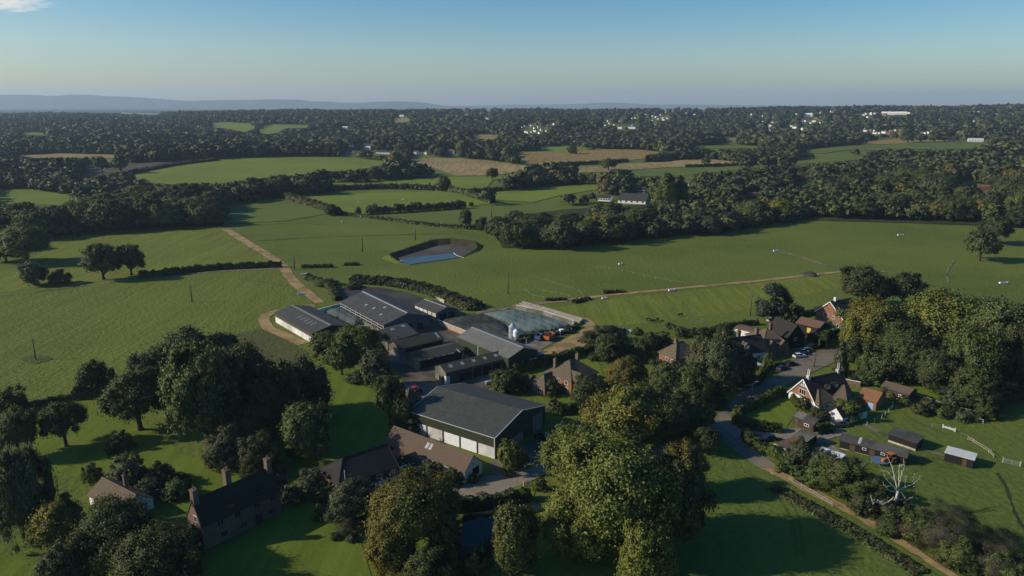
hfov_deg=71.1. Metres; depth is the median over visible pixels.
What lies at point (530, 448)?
driveway
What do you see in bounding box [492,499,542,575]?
broadleaf tree
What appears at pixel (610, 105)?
hills
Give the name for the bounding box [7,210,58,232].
broadleaf tree
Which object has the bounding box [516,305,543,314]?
wall
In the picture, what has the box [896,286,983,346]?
broadleaf tree
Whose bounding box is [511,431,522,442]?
roller door
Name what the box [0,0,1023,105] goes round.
sky
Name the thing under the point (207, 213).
broadleaf tree
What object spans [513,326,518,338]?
feed bin
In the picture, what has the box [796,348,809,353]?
parked car
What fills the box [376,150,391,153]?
house
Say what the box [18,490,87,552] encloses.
broadleaf tree
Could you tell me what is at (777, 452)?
hedge
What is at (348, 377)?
bush
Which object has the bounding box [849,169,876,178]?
broadleaf tree
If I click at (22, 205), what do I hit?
broadleaf tree
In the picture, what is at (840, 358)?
conifer tree
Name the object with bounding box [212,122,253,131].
field
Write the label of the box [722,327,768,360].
cottage
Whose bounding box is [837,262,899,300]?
broadleaf tree
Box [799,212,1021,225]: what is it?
woodland floor
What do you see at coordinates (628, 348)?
broadleaf tree
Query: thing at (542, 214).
broadleaf tree
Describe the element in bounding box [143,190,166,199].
broadleaf tree
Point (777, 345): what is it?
house
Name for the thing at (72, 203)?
broadleaf tree
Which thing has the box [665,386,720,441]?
broadleaf tree
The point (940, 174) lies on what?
broadleaf tree
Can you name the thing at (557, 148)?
field
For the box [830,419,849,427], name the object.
parked car
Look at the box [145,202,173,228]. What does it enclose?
broadleaf tree
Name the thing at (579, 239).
broadleaf tree
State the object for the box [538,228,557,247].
broadleaf tree
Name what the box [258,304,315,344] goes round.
dirt track
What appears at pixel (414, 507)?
broadleaf tree
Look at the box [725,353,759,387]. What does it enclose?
willow tree
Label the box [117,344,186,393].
broadleaf tree
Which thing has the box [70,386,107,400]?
hedge
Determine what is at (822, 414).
bush
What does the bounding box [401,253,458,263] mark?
water
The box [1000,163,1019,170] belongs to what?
broadleaf tree
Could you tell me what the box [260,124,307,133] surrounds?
field
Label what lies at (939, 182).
broadleaf tree
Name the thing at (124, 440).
bush
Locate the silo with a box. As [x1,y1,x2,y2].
[509,323,515,338]
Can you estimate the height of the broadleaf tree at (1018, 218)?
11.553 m
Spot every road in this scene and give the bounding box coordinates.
[646,355,834,457]
[707,425,775,467]
[790,348,838,368]
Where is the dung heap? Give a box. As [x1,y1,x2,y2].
[802,271,817,276]
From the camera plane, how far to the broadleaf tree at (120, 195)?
539.52 m
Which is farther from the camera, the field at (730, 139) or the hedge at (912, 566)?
the field at (730, 139)
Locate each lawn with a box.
[0,554,47,575]
[23,360,392,511]
[202,501,370,575]
[495,484,535,497]
[531,356,603,406]
[647,353,658,364]
[745,397,797,426]
[757,358,790,369]
[836,407,1023,548]
[908,379,946,399]
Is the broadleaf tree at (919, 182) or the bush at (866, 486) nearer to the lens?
the bush at (866, 486)
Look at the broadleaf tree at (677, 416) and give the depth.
170.29 m
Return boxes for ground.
[0,109,1023,575]
[230,329,307,365]
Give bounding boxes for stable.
[839,433,910,464]
[887,426,924,450]
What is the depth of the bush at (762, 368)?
220.18 m
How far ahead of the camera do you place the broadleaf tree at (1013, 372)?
203.46 m
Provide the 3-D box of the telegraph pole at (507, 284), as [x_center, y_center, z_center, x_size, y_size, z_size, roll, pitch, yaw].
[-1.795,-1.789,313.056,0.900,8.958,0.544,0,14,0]
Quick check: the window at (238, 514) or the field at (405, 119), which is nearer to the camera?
the window at (238, 514)
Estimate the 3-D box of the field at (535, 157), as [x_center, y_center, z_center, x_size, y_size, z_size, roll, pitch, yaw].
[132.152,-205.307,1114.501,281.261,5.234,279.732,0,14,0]
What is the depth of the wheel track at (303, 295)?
316.60 m
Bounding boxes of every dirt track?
[222,228,323,302]
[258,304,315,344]
[475,271,841,313]
[479,302,543,310]
[544,318,595,352]
[760,465,957,575]
[781,252,838,269]
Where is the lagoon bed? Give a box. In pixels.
[398,244,472,263]
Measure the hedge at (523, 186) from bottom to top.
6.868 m
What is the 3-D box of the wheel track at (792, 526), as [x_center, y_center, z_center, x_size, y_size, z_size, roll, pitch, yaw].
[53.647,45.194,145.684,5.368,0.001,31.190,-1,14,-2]
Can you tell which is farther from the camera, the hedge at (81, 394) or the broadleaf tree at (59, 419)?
the hedge at (81, 394)
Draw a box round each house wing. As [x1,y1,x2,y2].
[530,371,559,395]
[800,388,835,409]
[832,384,853,406]
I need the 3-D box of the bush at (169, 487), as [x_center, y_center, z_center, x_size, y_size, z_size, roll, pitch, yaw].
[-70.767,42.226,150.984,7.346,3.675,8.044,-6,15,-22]
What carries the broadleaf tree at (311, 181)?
on the ground at (542, 275)
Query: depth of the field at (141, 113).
6577.64 m
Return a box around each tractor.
[411,385,421,393]
[879,451,897,465]
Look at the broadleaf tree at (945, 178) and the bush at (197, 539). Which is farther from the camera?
the broadleaf tree at (945, 178)
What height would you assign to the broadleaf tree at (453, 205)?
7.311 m
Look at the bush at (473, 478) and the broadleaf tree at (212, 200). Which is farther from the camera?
the broadleaf tree at (212, 200)
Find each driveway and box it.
[458,464,545,495]
[489,420,580,474]
[720,423,846,438]
[812,439,868,467]
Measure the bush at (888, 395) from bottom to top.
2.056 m
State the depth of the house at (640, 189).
672.37 m
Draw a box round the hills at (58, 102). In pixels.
[0,95,502,109]
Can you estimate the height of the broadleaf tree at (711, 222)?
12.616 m
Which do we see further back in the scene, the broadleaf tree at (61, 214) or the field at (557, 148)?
the field at (557, 148)
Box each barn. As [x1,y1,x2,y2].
[377,323,418,350]
[387,331,443,357]
[404,343,464,369]
[411,383,546,458]
[435,351,502,384]
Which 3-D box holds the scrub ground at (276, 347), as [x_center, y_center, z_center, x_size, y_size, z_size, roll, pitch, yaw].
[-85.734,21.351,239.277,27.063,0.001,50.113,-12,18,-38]
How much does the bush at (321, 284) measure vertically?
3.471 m
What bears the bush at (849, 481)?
on the ground at (542, 275)
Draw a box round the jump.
[942,424,955,431]
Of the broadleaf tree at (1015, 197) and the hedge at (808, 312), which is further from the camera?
the broadleaf tree at (1015, 197)
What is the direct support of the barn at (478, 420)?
on the ground at (542, 275)
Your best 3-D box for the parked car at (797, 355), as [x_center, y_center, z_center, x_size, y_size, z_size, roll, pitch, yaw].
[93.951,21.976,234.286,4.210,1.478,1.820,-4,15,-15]
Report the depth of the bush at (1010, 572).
122.74 m
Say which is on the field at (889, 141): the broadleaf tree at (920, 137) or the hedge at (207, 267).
the broadleaf tree at (920, 137)
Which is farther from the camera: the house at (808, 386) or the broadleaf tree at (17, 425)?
the house at (808, 386)
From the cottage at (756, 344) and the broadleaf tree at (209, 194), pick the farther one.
the broadleaf tree at (209, 194)
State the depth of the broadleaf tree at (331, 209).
531.57 m
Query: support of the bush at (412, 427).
on the ground at (542, 275)
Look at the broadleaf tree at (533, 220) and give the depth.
433.52 m
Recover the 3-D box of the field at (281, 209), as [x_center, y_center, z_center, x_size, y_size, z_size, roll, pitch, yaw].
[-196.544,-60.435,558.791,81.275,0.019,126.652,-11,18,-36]
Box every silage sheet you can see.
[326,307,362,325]
[441,314,508,336]
[485,309,569,331]
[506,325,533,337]
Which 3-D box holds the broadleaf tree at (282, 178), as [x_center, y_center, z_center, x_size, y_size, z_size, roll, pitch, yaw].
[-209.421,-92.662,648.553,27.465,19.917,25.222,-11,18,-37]
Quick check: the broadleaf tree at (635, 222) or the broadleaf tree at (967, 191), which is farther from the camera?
the broadleaf tree at (967, 191)
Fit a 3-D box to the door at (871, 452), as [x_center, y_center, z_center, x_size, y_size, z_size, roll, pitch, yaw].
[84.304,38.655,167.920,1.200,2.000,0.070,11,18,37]
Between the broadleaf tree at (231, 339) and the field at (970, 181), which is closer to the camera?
the broadleaf tree at (231, 339)
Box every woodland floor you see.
[37,206,222,237]
[499,204,798,248]
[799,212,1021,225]
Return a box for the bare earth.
[20,355,51,363]
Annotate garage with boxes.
[774,436,805,452]
[791,428,817,445]
[806,328,823,344]
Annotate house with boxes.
[344,150,355,153]
[362,143,374,149]
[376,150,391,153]
[447,149,456,153]
[544,352,598,394]
[597,194,612,200]
[618,193,650,203]
[635,187,646,192]
[745,192,758,198]
[745,321,789,356]
[767,317,805,348]
[787,363,853,409]
[796,174,806,180]
[804,113,812,116]
[814,296,851,329]
[881,112,894,114]
[895,112,906,114]
[967,138,983,141]
[977,184,989,190]
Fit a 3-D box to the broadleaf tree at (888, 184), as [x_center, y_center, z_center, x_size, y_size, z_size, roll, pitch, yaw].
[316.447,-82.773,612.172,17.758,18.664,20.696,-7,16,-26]
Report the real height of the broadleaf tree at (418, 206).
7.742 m
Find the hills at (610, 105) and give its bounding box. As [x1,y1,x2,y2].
[463,102,832,108]
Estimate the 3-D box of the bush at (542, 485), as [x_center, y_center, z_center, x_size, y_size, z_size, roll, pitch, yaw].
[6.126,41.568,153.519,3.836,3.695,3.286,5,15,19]
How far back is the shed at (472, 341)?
229.43 m
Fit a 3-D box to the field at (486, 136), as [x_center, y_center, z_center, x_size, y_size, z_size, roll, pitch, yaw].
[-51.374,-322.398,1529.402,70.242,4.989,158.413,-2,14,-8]
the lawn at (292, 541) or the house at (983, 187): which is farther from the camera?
the house at (983, 187)
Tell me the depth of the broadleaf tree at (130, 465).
154.24 m
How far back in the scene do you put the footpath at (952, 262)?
354.67 m
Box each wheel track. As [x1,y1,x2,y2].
[241,278,318,306]
[737,473,797,556]
[743,471,804,556]
[888,456,943,475]
[895,409,946,434]
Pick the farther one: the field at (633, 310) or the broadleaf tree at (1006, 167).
the broadleaf tree at (1006, 167)
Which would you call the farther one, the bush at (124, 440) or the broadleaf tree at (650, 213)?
the broadleaf tree at (650, 213)
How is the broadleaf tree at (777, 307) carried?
on the ground at (542, 275)
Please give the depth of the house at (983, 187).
692.75 m
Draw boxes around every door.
[256,513,262,525]
[417,322,422,328]
[440,313,445,319]
[449,311,453,317]
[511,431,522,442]
[533,411,542,432]
[809,336,818,343]
[849,444,854,451]
[868,402,872,409]
[869,449,874,455]
[962,459,966,466]
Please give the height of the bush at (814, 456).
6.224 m
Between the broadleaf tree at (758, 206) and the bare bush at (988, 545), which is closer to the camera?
the bare bush at (988, 545)
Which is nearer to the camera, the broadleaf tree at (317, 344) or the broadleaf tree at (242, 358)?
the broadleaf tree at (242, 358)
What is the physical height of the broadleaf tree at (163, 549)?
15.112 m
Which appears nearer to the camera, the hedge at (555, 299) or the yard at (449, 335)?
the yard at (449, 335)
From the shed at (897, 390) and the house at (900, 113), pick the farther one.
the house at (900, 113)
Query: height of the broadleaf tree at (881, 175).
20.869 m
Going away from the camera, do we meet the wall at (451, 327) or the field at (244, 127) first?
the wall at (451, 327)
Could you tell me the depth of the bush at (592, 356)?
230.93 m
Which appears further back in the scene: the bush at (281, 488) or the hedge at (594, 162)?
the hedge at (594, 162)
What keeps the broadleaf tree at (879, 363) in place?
on the ground at (542, 275)
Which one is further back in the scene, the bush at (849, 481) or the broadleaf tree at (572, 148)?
the broadleaf tree at (572, 148)
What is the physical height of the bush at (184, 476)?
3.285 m
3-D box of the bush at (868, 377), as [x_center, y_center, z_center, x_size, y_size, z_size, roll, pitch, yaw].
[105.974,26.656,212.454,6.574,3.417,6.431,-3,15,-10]
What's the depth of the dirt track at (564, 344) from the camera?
249.79 m
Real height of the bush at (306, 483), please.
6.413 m
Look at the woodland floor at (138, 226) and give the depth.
484.67 m
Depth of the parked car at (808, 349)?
239.20 m
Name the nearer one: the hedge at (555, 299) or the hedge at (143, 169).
the hedge at (555, 299)
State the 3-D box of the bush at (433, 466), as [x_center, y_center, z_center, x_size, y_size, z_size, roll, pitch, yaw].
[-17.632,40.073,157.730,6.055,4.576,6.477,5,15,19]
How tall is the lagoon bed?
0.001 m
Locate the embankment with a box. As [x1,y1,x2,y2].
[383,238,482,264]
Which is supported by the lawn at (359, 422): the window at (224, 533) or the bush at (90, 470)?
the bush at (90, 470)
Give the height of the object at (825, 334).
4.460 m
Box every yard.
[328,307,571,397]
[421,324,459,343]
[544,342,587,365]
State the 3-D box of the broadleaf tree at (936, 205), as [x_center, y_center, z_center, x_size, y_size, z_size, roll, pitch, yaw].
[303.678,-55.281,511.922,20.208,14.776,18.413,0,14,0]
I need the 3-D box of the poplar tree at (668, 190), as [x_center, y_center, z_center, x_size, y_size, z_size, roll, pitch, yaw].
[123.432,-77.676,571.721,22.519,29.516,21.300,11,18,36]
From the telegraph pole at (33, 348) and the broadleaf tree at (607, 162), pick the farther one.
the broadleaf tree at (607, 162)
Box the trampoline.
[870,456,889,465]
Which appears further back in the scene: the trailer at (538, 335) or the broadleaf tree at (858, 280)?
the broadleaf tree at (858, 280)
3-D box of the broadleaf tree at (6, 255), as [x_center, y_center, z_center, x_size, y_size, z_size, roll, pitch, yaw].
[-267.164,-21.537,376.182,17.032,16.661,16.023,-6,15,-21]
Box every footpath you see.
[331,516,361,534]
[862,424,910,449]
[921,448,944,455]
[946,260,954,281]
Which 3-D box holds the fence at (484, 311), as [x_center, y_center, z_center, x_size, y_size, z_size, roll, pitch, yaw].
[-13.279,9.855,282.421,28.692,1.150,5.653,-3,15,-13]
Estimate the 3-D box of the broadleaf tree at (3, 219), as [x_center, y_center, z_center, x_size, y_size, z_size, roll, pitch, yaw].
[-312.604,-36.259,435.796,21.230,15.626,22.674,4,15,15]
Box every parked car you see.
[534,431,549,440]
[759,433,777,441]
[776,364,788,370]
[785,360,797,366]
[792,352,806,357]
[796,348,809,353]
[803,347,813,351]
[806,343,819,348]
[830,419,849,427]
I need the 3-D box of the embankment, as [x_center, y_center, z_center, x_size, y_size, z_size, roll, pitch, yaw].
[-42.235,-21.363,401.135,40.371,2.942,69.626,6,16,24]
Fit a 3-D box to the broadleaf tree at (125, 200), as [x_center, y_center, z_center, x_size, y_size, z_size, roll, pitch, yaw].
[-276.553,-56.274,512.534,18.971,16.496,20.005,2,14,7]
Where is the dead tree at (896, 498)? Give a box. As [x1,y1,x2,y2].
[870,455,921,507]
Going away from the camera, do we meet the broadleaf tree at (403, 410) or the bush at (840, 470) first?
the bush at (840, 470)
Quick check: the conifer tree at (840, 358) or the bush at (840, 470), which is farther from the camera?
the conifer tree at (840, 358)
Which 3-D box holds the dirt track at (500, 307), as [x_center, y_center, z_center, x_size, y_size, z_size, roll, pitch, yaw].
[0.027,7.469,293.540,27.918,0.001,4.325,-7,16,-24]
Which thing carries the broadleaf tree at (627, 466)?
on the field at (748, 530)
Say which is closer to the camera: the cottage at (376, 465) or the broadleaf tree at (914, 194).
the cottage at (376, 465)
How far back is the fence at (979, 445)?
172.01 m
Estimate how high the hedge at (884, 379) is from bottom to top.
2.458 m
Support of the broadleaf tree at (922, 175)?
on the ground at (542, 275)
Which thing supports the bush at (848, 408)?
on the ground at (542, 275)
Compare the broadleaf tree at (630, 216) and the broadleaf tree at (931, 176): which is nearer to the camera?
the broadleaf tree at (630, 216)
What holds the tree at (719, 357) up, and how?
on the ground at (542, 275)
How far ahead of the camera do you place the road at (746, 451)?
171.47 m
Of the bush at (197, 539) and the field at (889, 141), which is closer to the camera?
the bush at (197, 539)
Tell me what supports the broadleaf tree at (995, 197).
on the woodland floor at (879, 218)
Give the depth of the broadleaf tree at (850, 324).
235.43 m
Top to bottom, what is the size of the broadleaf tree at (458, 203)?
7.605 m
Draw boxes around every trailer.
[535,332,542,340]
[543,332,554,340]
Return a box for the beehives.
[1002,457,1021,466]
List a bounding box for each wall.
[318,304,339,311]
[437,319,465,333]
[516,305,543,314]
[543,311,574,324]
[846,379,860,386]
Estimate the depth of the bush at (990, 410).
187.62 m
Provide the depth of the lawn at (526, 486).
154.51 m
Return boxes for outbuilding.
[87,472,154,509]
[734,324,760,335]
[828,399,868,421]
[857,387,885,410]
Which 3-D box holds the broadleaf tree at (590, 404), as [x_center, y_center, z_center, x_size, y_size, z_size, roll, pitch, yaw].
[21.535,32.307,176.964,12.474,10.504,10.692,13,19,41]
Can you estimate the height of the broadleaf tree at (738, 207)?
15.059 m
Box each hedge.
[0,393,71,414]
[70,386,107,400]
[108,157,218,177]
[138,260,281,277]
[159,484,194,499]
[275,190,342,214]
[301,263,333,267]
[304,273,341,300]
[318,182,446,191]
[338,211,484,230]
[342,261,359,265]
[348,273,484,310]
[369,207,466,214]
[445,185,496,202]
[458,486,532,513]
[467,182,558,192]
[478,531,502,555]
[511,342,598,372]
[515,329,545,342]
[542,158,628,164]
[542,324,579,336]
[545,297,567,301]
[546,398,584,415]
[572,296,590,303]
[603,289,626,293]
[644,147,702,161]
[663,319,759,334]
[685,162,756,167]
[730,385,782,424]
[737,415,783,433]
[740,427,795,464]
[743,360,788,385]
[766,483,929,575]
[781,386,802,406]
[802,305,822,316]
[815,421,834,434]
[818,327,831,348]
[827,324,839,338]
[843,490,967,573]
[860,376,904,385]
[920,398,984,422]
[986,384,1023,417]
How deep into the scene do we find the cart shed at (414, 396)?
194.38 m
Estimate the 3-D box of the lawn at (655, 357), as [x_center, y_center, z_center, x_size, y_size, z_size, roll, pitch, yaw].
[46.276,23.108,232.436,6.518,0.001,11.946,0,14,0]
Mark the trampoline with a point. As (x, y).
(875, 459)
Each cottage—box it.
[319,443,406,490]
[384,425,482,483]
[657,337,696,367]
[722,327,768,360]
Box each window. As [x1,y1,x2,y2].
[217,519,223,526]
[220,529,227,537]
[234,511,240,517]
[240,520,247,528]
[253,502,259,509]
[268,507,274,515]
[286,499,292,506]
[287,486,292,493]
[376,473,382,479]
[390,468,396,474]
[472,465,478,473]
[799,388,805,395]
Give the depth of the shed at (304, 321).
259.90 m
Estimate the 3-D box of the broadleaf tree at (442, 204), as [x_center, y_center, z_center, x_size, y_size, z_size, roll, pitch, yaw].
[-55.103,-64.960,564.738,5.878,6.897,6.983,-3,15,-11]
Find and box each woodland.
[0,108,461,133]
[0,109,504,113]
[0,128,294,235]
[282,125,619,244]
[457,102,1023,131]
[610,124,1023,241]
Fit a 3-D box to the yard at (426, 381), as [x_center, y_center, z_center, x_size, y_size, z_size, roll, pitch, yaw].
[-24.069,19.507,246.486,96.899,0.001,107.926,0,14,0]
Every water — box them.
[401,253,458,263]
[458,500,542,559]
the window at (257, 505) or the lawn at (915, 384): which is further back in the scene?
the lawn at (915, 384)
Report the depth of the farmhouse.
137.49 m
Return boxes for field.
[0,189,72,204]
[0,228,268,292]
[0,269,312,406]
[20,153,113,157]
[23,132,44,134]
[81,160,191,176]
[122,113,157,114]
[136,156,383,184]
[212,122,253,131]
[224,198,325,223]
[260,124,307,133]
[305,191,489,214]
[333,176,502,188]
[372,205,590,229]
[394,117,408,121]
[411,157,524,175]
[473,134,497,139]
[495,184,597,201]
[514,149,658,164]
[537,455,947,575]
[539,146,590,151]
[559,273,842,326]
[578,158,732,172]
[634,155,862,176]
[694,144,758,148]
[724,137,735,142]
[804,144,891,153]
[840,222,1018,255]
[856,141,985,150]
[862,137,965,143]
[966,178,980,184]
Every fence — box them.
[459,308,507,315]
[788,477,832,505]
[967,436,993,457]
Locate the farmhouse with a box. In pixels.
[186,456,292,549]
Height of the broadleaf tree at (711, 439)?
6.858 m
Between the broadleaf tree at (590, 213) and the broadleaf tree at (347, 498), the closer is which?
the broadleaf tree at (347, 498)
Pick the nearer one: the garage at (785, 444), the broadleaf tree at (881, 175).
the garage at (785, 444)
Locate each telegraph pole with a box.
[30,339,35,359]
[507,274,508,292]
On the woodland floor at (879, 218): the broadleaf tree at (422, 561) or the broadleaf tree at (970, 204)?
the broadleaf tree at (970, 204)
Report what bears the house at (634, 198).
on the ground at (542, 275)
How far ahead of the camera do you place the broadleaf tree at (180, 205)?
489.27 m
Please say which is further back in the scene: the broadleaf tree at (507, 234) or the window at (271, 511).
the broadleaf tree at (507, 234)
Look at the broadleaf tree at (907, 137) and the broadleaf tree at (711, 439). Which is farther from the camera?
the broadleaf tree at (907, 137)
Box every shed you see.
[274,304,348,340]
[340,291,431,329]
[402,388,422,405]
[414,299,457,321]
[457,327,537,370]
[792,411,822,431]
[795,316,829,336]
[815,447,845,457]
[880,381,917,398]
[944,446,977,468]
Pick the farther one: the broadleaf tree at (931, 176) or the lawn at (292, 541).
the broadleaf tree at (931, 176)
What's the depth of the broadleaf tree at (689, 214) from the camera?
470.55 m
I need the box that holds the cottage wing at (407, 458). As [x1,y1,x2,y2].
[396,451,422,481]
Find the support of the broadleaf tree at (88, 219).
on the ground at (542, 275)
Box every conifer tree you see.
[832,340,849,374]
[852,342,873,377]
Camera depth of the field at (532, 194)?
672.71 m
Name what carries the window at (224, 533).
in the farmhouse
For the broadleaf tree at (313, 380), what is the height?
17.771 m
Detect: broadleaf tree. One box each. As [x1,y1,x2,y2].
[0,204,8,210]
[0,211,9,216]
[0,215,12,228]
[0,221,53,261]
[0,231,18,261]
[0,404,40,450]
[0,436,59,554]
[2,201,37,215]
[6,208,35,224]
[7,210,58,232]
[15,259,49,285]
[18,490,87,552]
[28,528,107,575]
[34,205,71,234]
[36,399,93,446]
[58,200,90,211]
[65,490,160,575]
[67,205,86,220]
[71,357,106,389]
[76,198,93,203]
[77,243,126,279]
[78,211,110,232]
[81,194,102,199]
[81,199,134,230]
[90,364,170,430]
[91,155,110,172]
[96,192,115,198]
[98,366,120,392]
[105,514,209,575]
[110,154,128,171]
[113,193,128,198]
[113,241,145,274]
[116,198,133,203]
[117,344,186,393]
[122,185,154,195]
[125,195,142,200]
[128,196,163,226]
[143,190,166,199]
[143,324,230,376]
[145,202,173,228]
[152,186,179,197]
[154,339,243,451]
[162,195,179,199]
[162,198,185,202]
[166,182,198,197]
[166,200,190,223]
[177,195,211,205]
[182,202,199,212]
[183,182,211,196]
[188,203,224,224]
[203,190,222,203]
[203,197,220,205]
[209,331,241,349]
[212,338,278,411]
[229,396,280,449]
[239,356,306,434]
[267,174,293,191]
[278,355,335,415]
[278,395,334,463]
[294,174,321,194]
[308,330,338,359]
[319,338,356,374]
[322,476,376,525]
[323,204,336,215]
[330,323,392,365]
[355,207,361,213]
[357,347,392,390]
[358,457,462,566]
[359,520,418,575]
[365,204,373,213]
[370,203,378,212]
[372,374,408,425]
[382,205,388,211]
[388,150,403,161]
[391,396,414,427]
[392,541,459,575]
[393,203,400,211]
[399,204,404,211]
[405,204,411,210]
[408,201,417,210]
[415,202,421,209]
[424,203,431,209]
[425,502,463,555]
[430,202,436,209]
[432,467,462,518]
[435,176,450,188]
[439,201,445,208]
[450,200,456,207]
[455,199,461,207]
[456,138,470,150]
[458,208,471,228]
[482,216,507,239]
[485,167,498,179]
[488,368,523,391]
[489,220,506,236]
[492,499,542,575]
[497,438,526,476]
[498,222,522,246]
[505,210,522,219]
[506,221,535,244]
[509,223,539,246]
[512,212,529,220]
[514,214,542,221]
[523,227,541,246]
[525,216,551,226]
[534,418,612,488]
[536,212,551,218]
[537,482,626,563]
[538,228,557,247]
[540,218,579,249]
[553,212,580,224]
[553,419,696,552]
[555,233,577,247]
[566,144,576,153]
[568,226,581,245]
[569,372,611,404]
[573,220,583,227]
[576,219,600,241]
[578,395,609,433]
[580,377,669,440]
[584,211,598,218]
[585,211,627,242]
[587,222,608,241]
[594,334,628,361]
[599,158,617,169]
[599,201,622,212]
[602,210,617,214]
[602,353,650,386]
[614,513,678,575]
[616,341,631,357]
[621,206,661,231]
[623,219,638,233]
[625,213,646,220]
[627,218,640,234]
[640,331,666,351]
[646,356,688,394]
[647,443,721,547]
[649,393,693,441]
[660,436,712,484]
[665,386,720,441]
[673,359,720,400]
[682,209,705,230]
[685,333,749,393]
[691,426,722,454]
[697,215,723,234]
[701,156,710,165]
[719,211,733,230]
[734,200,755,212]
[739,199,769,213]
[754,282,796,320]
[767,197,794,210]
[782,303,805,323]
[784,436,813,465]
[821,181,845,192]
[832,291,908,348]
[836,174,864,182]
[836,337,867,362]
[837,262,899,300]
[837,315,864,344]
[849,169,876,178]
[850,196,877,217]
[858,343,906,380]
[862,171,875,180]
[869,180,893,189]
[874,172,893,180]
[875,192,908,216]
[876,315,941,358]
[877,177,893,180]
[882,334,932,381]
[888,271,929,305]
[892,164,919,171]
[892,179,907,186]
[894,171,912,176]
[895,182,912,190]
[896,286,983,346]
[898,176,920,184]
[900,134,914,141]
[902,194,912,204]
[903,189,929,202]
[904,170,929,176]
[910,177,928,186]
[912,344,964,393]
[914,133,928,141]
[915,164,936,172]
[915,173,927,178]
[917,178,935,188]
[918,174,937,178]
[926,186,954,195]
[927,200,946,219]
[928,134,941,141]
[928,172,954,176]
[930,176,957,186]
[933,179,952,187]
[934,194,956,201]
[935,169,959,180]
[938,199,966,220]
[940,135,951,140]
[942,162,961,171]
[942,321,1013,372]
[943,174,963,186]
[945,198,967,219]
[948,364,1007,408]
[950,135,960,141]
[953,185,976,197]
[955,196,983,217]
[956,198,979,218]
[961,228,1003,260]
[966,291,1023,349]
[971,192,986,197]
[974,198,995,219]
[976,214,1016,238]
[978,191,1007,202]
[979,200,1005,216]
[990,179,1017,192]
[995,176,1023,186]
[996,169,1023,182]
[997,192,1013,200]
[997,324,1023,384]
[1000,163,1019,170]
[1001,199,1023,215]
[1004,190,1023,204]
[1005,211,1023,226]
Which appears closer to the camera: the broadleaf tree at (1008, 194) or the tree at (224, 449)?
the tree at (224, 449)
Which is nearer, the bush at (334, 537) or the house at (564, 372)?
the bush at (334, 537)
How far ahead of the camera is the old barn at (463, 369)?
215.75 m
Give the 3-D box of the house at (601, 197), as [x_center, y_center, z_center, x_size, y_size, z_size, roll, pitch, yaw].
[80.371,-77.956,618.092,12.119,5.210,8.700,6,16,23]
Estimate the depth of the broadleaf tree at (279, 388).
173.01 m
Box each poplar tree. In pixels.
[652,172,678,206]
[675,175,688,198]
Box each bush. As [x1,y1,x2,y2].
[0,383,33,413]
[46,269,72,284]
[77,461,106,484]
[102,429,137,455]
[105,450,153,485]
[133,475,164,499]
[141,459,176,482]
[158,477,191,502]
[164,471,192,485]
[185,524,206,555]
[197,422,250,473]
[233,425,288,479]
[278,484,287,496]
[281,484,302,506]
[291,467,330,499]
[310,503,328,521]
[314,277,339,286]
[318,480,334,506]
[329,530,341,540]
[333,517,361,539]
[341,370,368,384]
[342,281,362,289]
[345,532,359,542]
[401,417,422,433]
[417,458,443,480]
[443,464,465,485]
[457,544,493,575]
[465,302,482,309]
[467,473,479,483]
[472,216,486,229]
[520,372,537,390]
[522,449,529,462]
[531,473,547,491]
[544,379,562,397]
[563,327,573,332]
[576,333,596,342]
[582,324,631,344]
[587,352,599,361]
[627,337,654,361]
[630,327,644,335]
[654,331,673,346]
[674,326,689,337]
[694,326,714,340]
[705,380,729,407]
[715,323,733,334]
[758,364,769,372]
[762,352,774,364]
[774,461,789,473]
[788,464,809,483]
[796,396,811,411]
[797,458,839,489]
[806,446,828,468]
[808,405,830,420]
[808,449,877,501]
[831,398,867,423]
[834,477,865,496]
[840,471,900,508]
[845,375,860,384]
[846,489,877,516]
[858,372,881,383]
[859,377,872,385]
[864,496,915,524]
[869,483,893,504]
[873,379,883,387]
[874,513,903,538]
[886,392,896,400]
[889,496,1004,572]
[894,394,914,406]
[897,506,947,549]
[909,402,931,416]
[921,398,940,413]
[927,532,986,575]
[933,405,952,419]
[935,386,965,409]
[954,411,971,422]
[969,526,1023,575]
[974,395,1004,419]
[982,548,1023,575]
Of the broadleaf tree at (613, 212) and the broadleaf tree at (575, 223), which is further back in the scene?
the broadleaf tree at (613, 212)
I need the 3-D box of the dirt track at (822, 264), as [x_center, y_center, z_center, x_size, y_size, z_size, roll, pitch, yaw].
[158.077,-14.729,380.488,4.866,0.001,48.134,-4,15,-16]
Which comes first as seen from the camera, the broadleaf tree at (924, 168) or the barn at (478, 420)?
the barn at (478, 420)
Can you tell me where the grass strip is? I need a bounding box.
[0,268,281,295]
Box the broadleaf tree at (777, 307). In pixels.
[754,282,796,320]
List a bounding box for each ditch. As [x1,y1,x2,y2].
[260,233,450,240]
[996,473,1023,529]
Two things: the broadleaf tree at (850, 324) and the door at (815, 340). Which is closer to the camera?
the broadleaf tree at (850, 324)

